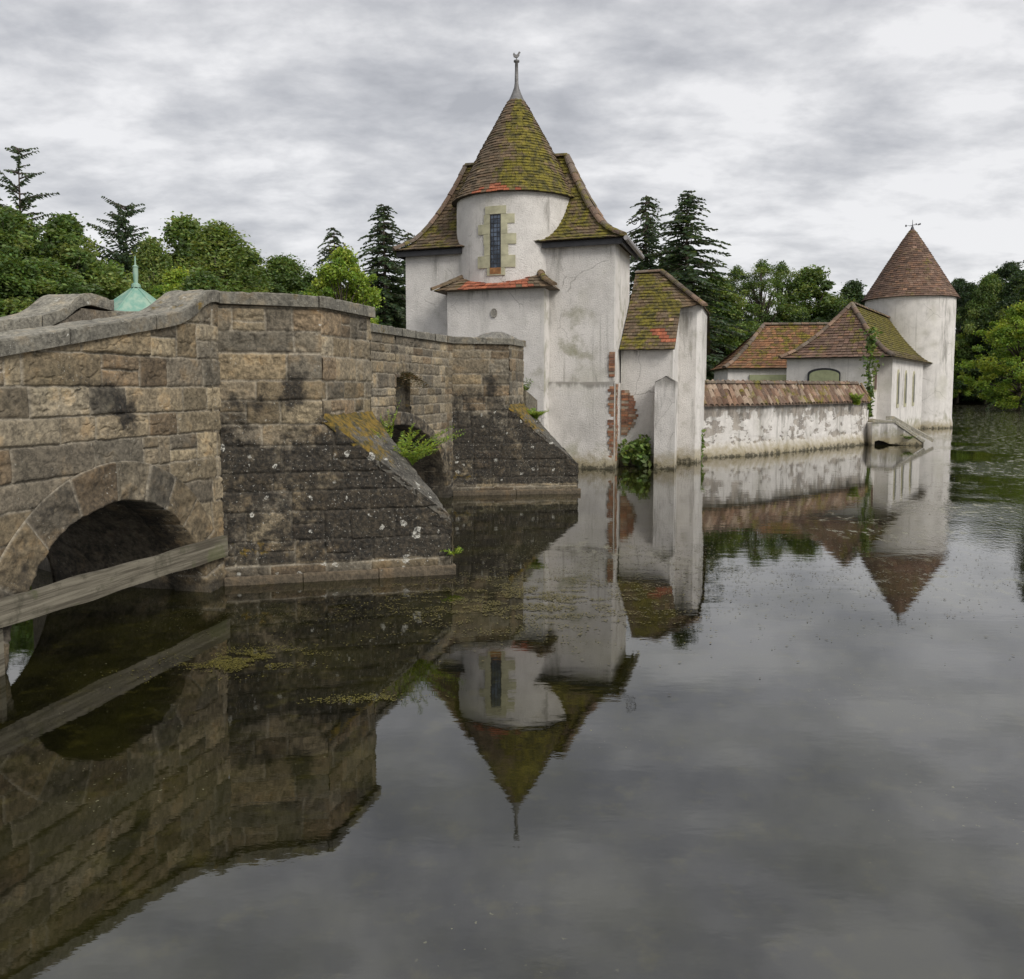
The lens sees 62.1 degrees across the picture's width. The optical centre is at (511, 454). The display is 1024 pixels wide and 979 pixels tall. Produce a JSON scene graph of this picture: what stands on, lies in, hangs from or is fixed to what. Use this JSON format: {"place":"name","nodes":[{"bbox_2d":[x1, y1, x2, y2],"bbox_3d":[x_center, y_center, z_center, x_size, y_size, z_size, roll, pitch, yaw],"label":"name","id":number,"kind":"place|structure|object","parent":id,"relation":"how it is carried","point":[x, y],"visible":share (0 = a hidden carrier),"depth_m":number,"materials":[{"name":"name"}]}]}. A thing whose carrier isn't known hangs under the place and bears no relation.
{"place":"outdoors","nodes":[
{"label":"outdoors","id":0,"kind":"place"},
{"bbox_2d":[0,405,1023,978],"bbox_3d":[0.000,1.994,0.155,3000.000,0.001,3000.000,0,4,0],"label":"water","id":1,"kind":"structure","parent":0,"point":[716,795],"depth_m":4.72,"materials":[{"name":"grey liquid"}]},
{"bbox_2d":[102,637,331,687],"bbox_3d":[-1.937,1.511,6.261,1.953,0.006,0.983,-2,5,-22],"label":"pondweed","id":2,"kind":"object","parent":1,"relation":"on","point":[233,663],"visible":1,"depth_m":6.21,"materials":[{"name":"green plant"}]},
{"bbox_2d":[97,590,386,633],"bbox_3d":[-2.177,1.407,7.596,2.661,0.006,1.587,0,4,0],"label":"pondweed","id":3,"kind":"object","parent":1,"relation":"on","point":[264,614],"visible":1,"depth_m":7.47,"materials":[{"name":"green plant"}]},
{"bbox_2d":[0,290,580,672],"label":"stone bridge","id":4,"kind":"structure","parent":1,"relation":"in","point":[246,423],"depth_m":8.59,"materials":[{"name":"stone"}]},
{"bbox_2d":[0,535,227,676],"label":"timber rail","id":5,"kind":"object","parent":4,"relation":"attached to","point":[58,595],"visible":0.98,"depth_m":6.78,"materials":[{"name":"grey wood"}]},
{"bbox_2d":[395,371,433,390],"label":"grass tuft","id":6,"kind":"object","parent":4,"relation":"on","point":[403,376],"visible":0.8,"depth_m":13.19,"materials":[{"name":"brown plant"}]},
{"bbox_2d":[372,423,464,464],"bbox_3d":[-1.148,-0.072,9.729,1.258,0.703,1.282,0,4,0],"label":"fern","id":7,"kind":"object","parent":4,"relation":"attached to","point":[415,455],"visible":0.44,"depth_m":9.57,"materials":[{"name":"green plant"}]},
{"bbox_2d":[380,400,400,437],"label":"sprig","id":8,"kind":"object","parent":7,"relation":"attached to","point":[390,430],"visible":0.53,"depth_m":9.98,"materials":[{"name":"green plant"}]},
{"bbox_2d":[441,545,462,555],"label":"weed","id":9,"kind":"object","parent":4,"relation":"attached to","point":[456,550],"visible":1,"depth_m":9.10,"materials":[{"name":"green plant"}]},
{"bbox_2d":[523,379,532,390],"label":"weed","id":10,"kind":"object","parent":4,"relation":"attached to","point":[525,387],"visible":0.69,"depth_m":18.55,"materials":[{"name":"green plant"}]},
{"bbox_2d":[526,407,548,418],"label":"grass tuft","id":11,"kind":"object","parent":4,"relation":"on","point":[534,414],"visible":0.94,"depth_m":16.59,"materials":[{"name":"green plant"}]},
{"bbox_2d":[298,689,448,703],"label":"pondweed","id":12,"kind":"object","parent":1,"relation":"on","point":[369,697],"visible":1,"depth_m":5.47,"materials":[{"name":"green plant"}]},
{"bbox_2d":[263,559,796,665],"bbox_3d":[0.132,1.382,7.912,5.366,0.006,4.525,0,4,0],"label":"pondweed","id":13,"kind":"object","parent":1,"relation":"on","point":[528,597],"visible":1,"depth_m":7.85,"materials":[{"name":"green plant"}]},
{"bbox_2d":[392,51,709,468],"bbox_3d":[1.457,-5.079,23.494,9.300,11.073,6.460,0,4,0],"label":"gatehouse","id":14,"kind":"object","parent":1,"relation":"in","point":[519,236],"visible":0.85,"depth_m":21.36,"materials":[{"name":"paint"}]},
{"bbox_2d":[478,205,515,275],"bbox_3d":[-0.385,-5.317,21.232,1.028,1.700,0.155,2,5,19],"label":"window","id":15,"kind":"structure","parent":14,"relation":"in","point":[496,239],"depth_m":21.17,"materials":[{"name":"beige stone"}]},
{"bbox_2d":[617,434,652,467],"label":"leafy plant","id":16,"kind":"object","parent":1,"relation":"on","point":[639,454],"visible":0.99,"depth_m":21.30,"materials":[{"name":"green plant"}]},
{"bbox_2d":[395,521,992,640],"bbox_3d":[1.534,1.239,9.744,7.064,0.006,6.414,0,4,0],"label":"pondweed","id":17,"kind":"object","parent":1,"relation":"on","point":[654,568],"visible":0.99,"depth_m":9.50,"materials":[{"name":"green plant"}]},
{"bbox_2d":[701,429,705,459],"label":"leafy plant","id":18,"kind":"object","parent":1,"relation":"on","point":[703,441],"visible":0.12,"depth_m":23.42,"materials":[{"name":"green plant"}]},
{"bbox_2d":[460,517,1023,663],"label":"pondweed","id":19,"kind":"object","parent":1,"relation":"on","point":[801,575],"visible":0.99,"depth_m":9.05,"materials":[{"name":"green plant"}]},
{"bbox_2d":[649,472,1021,545],"bbox_3d":[9.086,0.804,15.326,14.583,0.006,12.767,2,5,27],"label":"pondweed","id":20,"kind":"object","parent":1,"relation":"on","point":[921,496],"visible":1,"depth_m":16.37,"materials":[{"name":"green plant"}]},
{"bbox_2d":[866,410,933,445],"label":"stone steps","id":21,"kind":"structure","parent":1,"relation":"in","point":[889,430],"depth_m":29.69,"materials":[{"name":"stone"}]},
{"bbox_2d":[858,326,884,419],"bbox_3d":[13.157,-2.914,31.268,1.000,3.548,0.586,0,4,0],"label":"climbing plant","id":22,"kind":"object","parent":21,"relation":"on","point":[870,346],"visible":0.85,"depth_m":31.19,"materials":[{"name":"green plant"}]},
{"bbox_2d":[900,434,913,439],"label":"weed","id":23,"kind":"object","parent":21,"relation":"on","point":[908,437],"visible":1,"depth_m":29.46,"materials":[{"name":"green plant"}]},
{"bbox_2d":[861,220,960,427],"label":"round tower","id":24,"kind":"structure","parent":1,"relation":"in","point":[912,293],"depth_m":41.86,"materials":[{"name":"paint"}]},
{"bbox_2d":[0,0,1023,331],"label":"sky","id":25,"kind":"structure","parent":0,"point":[809,132],"materials":[{"name":"grey"}]},
{"bbox_2d":[952,398,1022,404],"bbox_3d":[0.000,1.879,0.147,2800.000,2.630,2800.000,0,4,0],"label":"ground","id":26,"kind":"structure","parent":0,"point":[971,403],"depth_m":100.59,"materials":[{"name":"green plant"}]},
{"bbox_2d":[0,245,43,313],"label":"broadleaf tree","id":27,"kind":"object","parent":26,"relation":"on","point":[9,262],"visible":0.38,"depth_m":27.57,"materials":[{"name":"green plant"}]},
{"bbox_2d":[0,146,59,234],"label":"spruce tree","id":28,"kind":"object","parent":26,"relation":"on","point":[23,203],"visible":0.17,"depth_m":43.01,"materials":[{"name":"green plant"}]},
{"bbox_2d":[0,255,105,316],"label":"broadleaf tree","id":29,"kind":"object","parent":26,"relation":"on","point":[56,278],"visible":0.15,"depth_m":29.10,"materials":[{"name":"green plant"}]},
{"bbox_2d":[0,204,108,296],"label":"broadleaf tree","id":30,"kind":"object","parent":26,"relation":"on","point":[17,229],"visible":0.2,"depth_m":35.09,"materials":[{"name":"green plant"}]},
{"bbox_2d":[17,211,133,299],"bbox_3d":[-19.838,-5.904,37.575,6.760,9.471,7.268,2,5,21],"label":"broadleaf tree","id":31,"kind":"object","parent":26,"relation":"on","point":[64,231],"visible":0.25,"depth_m":36.72,"materials":[{"name":"green plant"}]},
{"bbox_2d":[84,196,156,286],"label":"fir tree","id":32,"kind":"object","parent":26,"relation":"on","point":[121,222],"visible":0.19,"depth_m":46.65,"materials":[{"name":"green plant"}]},
{"bbox_2d":[114,256,155,310],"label":"pavilion","id":33,"kind":"structure","parent":26,"relation":"on","point":[135,297],"depth_m":29.20,"materials":[{"name":"teal metal"}]},
{"bbox_2d":[121,234,175,294],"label":"broadleaf tree","id":34,"kind":"object","parent":26,"relation":"on","point":[152,261],"visible":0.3,"depth_m":42.84,"materials":[{"name":"green plant"}]},
{"bbox_2d":[150,266,188,299],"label":"leafy bush","id":35,"kind":"object","parent":26,"relation":"on","point":[172,277],"visible":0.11,"depth_m":37.05,"materials":[{"name":"green plant"}]},
{"bbox_2d":[158,211,203,272],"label":"broadleaf tree","id":36,"kind":"object","parent":26,"relation":"on","point":[178,229],"visible":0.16,"depth_m":48.44,"materials":[{"name":"green plant"}]},
{"bbox_2d":[154,269,233,297],"bbox_3d":[-12.812,-4.405,35.626,6.099,6.623,5.673,0,4,1],"label":"leafy bush","id":37,"kind":"object","parent":26,"relation":"on","point":[203,279],"visible":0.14,"depth_m":35.16,"materials":[{"name":"green plant"}]},
{"bbox_2d":[159,218,301,294],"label":"broadleaf tree","id":38,"kind":"object","parent":26,"relation":"on","point":[219,251],"visible":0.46,"depth_m":44.49,"materials":[{"name":"green plant"}]},
{"bbox_2d":[229,246,288,292],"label":"broadleaf tree","id":39,"kind":"object","parent":26,"relation":"on","point":[255,260],"visible":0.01,"depth_m":48.88,"materials":[{"name":"green plant"}]},
{"bbox_2d":[252,252,322,294],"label":"broadleaf tree","id":40,"kind":"object","parent":26,"relation":"on","point":[285,270],"visible":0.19,"depth_m":50.34,"materials":[{"name":"green plant"}]},
{"bbox_2d":[311,227,357,291],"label":"spruce tree","id":41,"kind":"object","parent":26,"relation":"on","point":[336,240],"visible":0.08,"depth_m":52.97,"materials":[{"name":"green plant"}]},
{"bbox_2d":[301,243,385,323],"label":"broadleaf tree","id":42,"kind":"object","parent":26,"relation":"on","point":[354,276],"visible":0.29,"depth_m":45.18,"materials":[{"name":"green plant"}]},
{"bbox_2d":[357,204,411,328],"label":"spruce tree","id":43,"kind":"object","parent":26,"relation":"on","point":[391,290],"visible":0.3,"depth_m":49.02,"materials":[{"name":"green plant"}]},
{"bbox_2d":[394,233,414,324],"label":"spruce tree","id":44,"kind":"object","parent":26,"relation":"on","point":[407,238],"visible":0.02,"depth_m":55.01,"materials":[{"name":"green plant"}]},
{"bbox_2d":[656,254,698,283],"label":"broadleaf tree","id":45,"kind":"object","parent":26,"relation":"on","point":[670,266],"depth_m":58.61,"materials":[{"name":"green plant"}]},
{"bbox_2d":[694,274,762,365],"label":"broadleaf tree","id":46,"kind":"object","parent":26,"relation":"on","point":[736,314],"visible":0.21,"depth_m":50.41,"materials":[{"name":"green plant"}]},
{"bbox_2d":[724,264,774,320],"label":"airy tree","id":47,"kind":"object","parent":26,"relation":"on","point":[736,270],"visible":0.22,"depth_m":62.80,"materials":[{"name":"green plant"}]},
{"bbox_2d":[739,317,768,333],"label":"bushy tree","id":48,"kind":"object","parent":26,"relation":"on","point":[750,319],"visible":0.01,"depth_m":55.27,"materials":[{"name":"green plant"}]},
{"bbox_2d":[762,314,779,322],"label":"broadleaf tree","id":49,"kind":"object","parent":26,"relation":"on","point":[777,320],"visible":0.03,"depth_m":61.03,"materials":[{"name":"green plant"}]},
{"bbox_2d":[732,259,815,322],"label":"airy tree","id":50,"kind":"object","parent":26,"relation":"on","point":[763,269],"visible":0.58,"depth_m":60.62,"materials":[{"name":"green plant"}]},
{"bbox_2d":[752,261,815,320],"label":"airy tree","id":51,"kind":"object","parent":26,"relation":"on","point":[781,268],"visible":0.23,"depth_m":64.75,"materials":[{"name":"green plant"}]},
{"bbox_2d":[786,310,812,322],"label":"broadleaf tree","id":52,"kind":"object","parent":26,"relation":"on","point":[791,319],"visible":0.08,"depth_m":60.99,"materials":[{"name":"green plant"}]},
{"bbox_2d":[774,264,854,321],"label":"broadleaf tree","id":53,"kind":"object","parent":26,"relation":"on","point":[807,281],"visible":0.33,"depth_m":62.22,"materials":[{"name":"green plant"}]},
{"bbox_2d":[806,317,830,321],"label":"bushy tree","id":54,"kind":"object","parent":26,"relation":"on","point":[818,319],"depth_m":53.33,"materials":[{"name":"green plant"}]},
{"bbox_2d":[823,308,842,321],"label":"broadleaf tree","id":55,"kind":"object","parent":26,"relation":"on","point":[830,316],"visible":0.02,"depth_m":61.16,"materials":[{"name":"green plant"}]},
{"bbox_2d":[825,279,867,316],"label":"broadleaf tree","id":56,"kind":"object","parent":26,"relation":"on","point":[853,289],"visible":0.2,"depth_m":66.63,"materials":[{"name":"green plant"}]},
{"bbox_2d":[955,282,977,335],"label":"broadleaf tree","id":57,"kind":"object","parent":26,"relation":"on","point":[970,289],"visible":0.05,"depth_m":102.14,"materials":[{"name":"green plant"}]},
{"bbox_2d":[951,278,982,403],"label":"broadleaf tree","id":58,"kind":"object","parent":26,"relation":"on","point":[961,286],"visible":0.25,"depth_m":98.12,"materials":[{"name":"green plant"}]},
{"bbox_2d":[953,333,980,402],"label":"leafy bush","id":59,"kind":"object","parent":26,"relation":"on","point":[956,392],"visible":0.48,"depth_m":96.85,"materials":[{"name":"green plant"}]},
{"bbox_2d":[952,332,1002,402],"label":"bushy tree","id":60,"kind":"object","parent":26,"relation":"on","point":[963,397],"visible":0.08,"depth_m":96.58,"materials":[{"name":"green plant"}]},
{"bbox_2d":[954,271,1008,404],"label":"broadleaf tree","id":61,"kind":"object","parent":26,"relation":"on","point":[987,291],"visible":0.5,"depth_m":96.03,"materials":[{"name":"green plant"}]},
{"bbox_2d":[954,300,1023,411],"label":"leafy bush","id":62,"kind":"object","parent":26,"relation":"on","point":[1004,333],"visible":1,"depth_m":71.53,"materials":[{"name":"green plant"}]},
{"bbox_2d":[960,261,1023,329],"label":"broadleaf tree","id":63,"kind":"object","parent":26,"relation":"on","point":[1007,269],"visible":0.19,"depth_m":103.15,"materials":[{"name":"green plant"}]},
{"bbox_2d":[969,270,1023,396],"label":"broadleaf tree","id":64,"kind":"object","parent":26,"relation":"on","point":[1014,281],"visible":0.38,"depth_m":94.63,"materials":[{"name":"green plant"}]},
{"bbox_2d":[973,343,1023,403],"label":"bushy tree","id":65,"kind":"object","parent":26,"relation":"on","point":[979,400],"visible":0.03,"depth_m":98.70,"materials":[{"name":"green plant"}]},
{"bbox_2d":[986,260,1023,409],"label":"broadleaf tree","id":66,"kind":"object","parent":26,"relation":"on","point":[1020,290],"visible":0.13,"depth_m":77.97,"materials":[{"name":"green plant"}]},
{"bbox_2d":[995,280,1023,377],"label":"broadleaf tree","id":67,"kind":"object","parent":26,"relation":"on","point":[1021,293],"visible":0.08,"depth_m":86.38,"materials":[{"name":"green plant"}]},
{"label":"island ground","id":68,"kind":"structure","parent":0,"visible":0},
{"bbox_2d":[626,195,669,302],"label":"spruce tree","id":69,"kind":"object","parent":68,"relation":"on","point":[649,241],"visible":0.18,"depth_m":48.98,"materials":[{"name":"green plant"}]},
{"bbox_2d":[629,190,754,379],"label":"spruce tree","id":70,"kind":"object","parent":68,"relation":"on","point":[683,251],"visible":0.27,"depth_m":45.84,"materials":[{"name":"green plant"}]},
{"bbox_2d":[710,322,861,380],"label":"outbuilding","id":71,"kind":"structure","parent":68,"relation":"on","point":[759,351],"depth_m":39.24,"materials":[{"name":"tile"}]},
{"bbox_2d":[749,375,786,380],"bbox_3d":[12.881,-3.294,38.114,4.400,0.520,0.100,0,4,6],"label":"window","id":72,"kind":"structure","parent":71,"relation":"in","point":[751,377],"depth_m":38.20,"materials":[{"name":"glass"}]},
{"bbox_2d":[703,379,871,457],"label":"garden wall","id":73,"kind":"structure","parent":68,"relation":"on","point":[750,417],"depth_m":26.11,"materials":[{"name":"paint"}]},
{"bbox_2d":[849,392,864,404],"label":"fern","id":74,"kind":"object","parent":73,"relation":"attached to","point":[856,399],"visible":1,"depth_m":28.97,"materials":[{"name":"green plant"}]},
{"bbox_2d":[778,301,931,429],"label":"chapel","id":75,"kind":"structure","parent":68,"relation":"on","point":[829,350],"depth_m":34.34,"materials":[{"name":"paint"}]},
{"bbox_2d":[873,366,876,391],"bbox_3d":[14.275,-2.965,33.467,0.090,1.007,0.620,3,5,33],"label":"window","id":76,"kind":"structure","parent":75,"relation":"in","point":[875,381],"depth_m":33.37,"materials":[{"name":"grey glass"}]},
{"bbox_2d":[896,369,899,407],"bbox_3d":[15.831,-2.686,34.904,0.082,1.567,0.500,3,5,33],"label":"window","id":77,"kind":"structure","parent":75,"relation":"in","point":[898,372],"depth_m":34.76,"materials":[{"name":"grey glass"}]},
{"bbox_2d":[903,370,906,406],"bbox_3d":[16.894,-2.813,36.535,0.082,1.567,0.500,3,5,33],"label":"window","id":78,"kind":"structure","parent":75,"relation":"in","point":[905,382],"depth_m":36.40,"materials":[{"name":"grey glass"}]},
{"bbox_2d":[912,371,914,405],"bbox_3d":[18.147,-2.963,38.459,0.082,1.567,0.500,3,5,33],"label":"window","id":79,"kind":"structure","parent":75,"relation":"in","point":[913,381],"depth_m":38.32,"materials":[{"name":"grey glass"}]}
]}

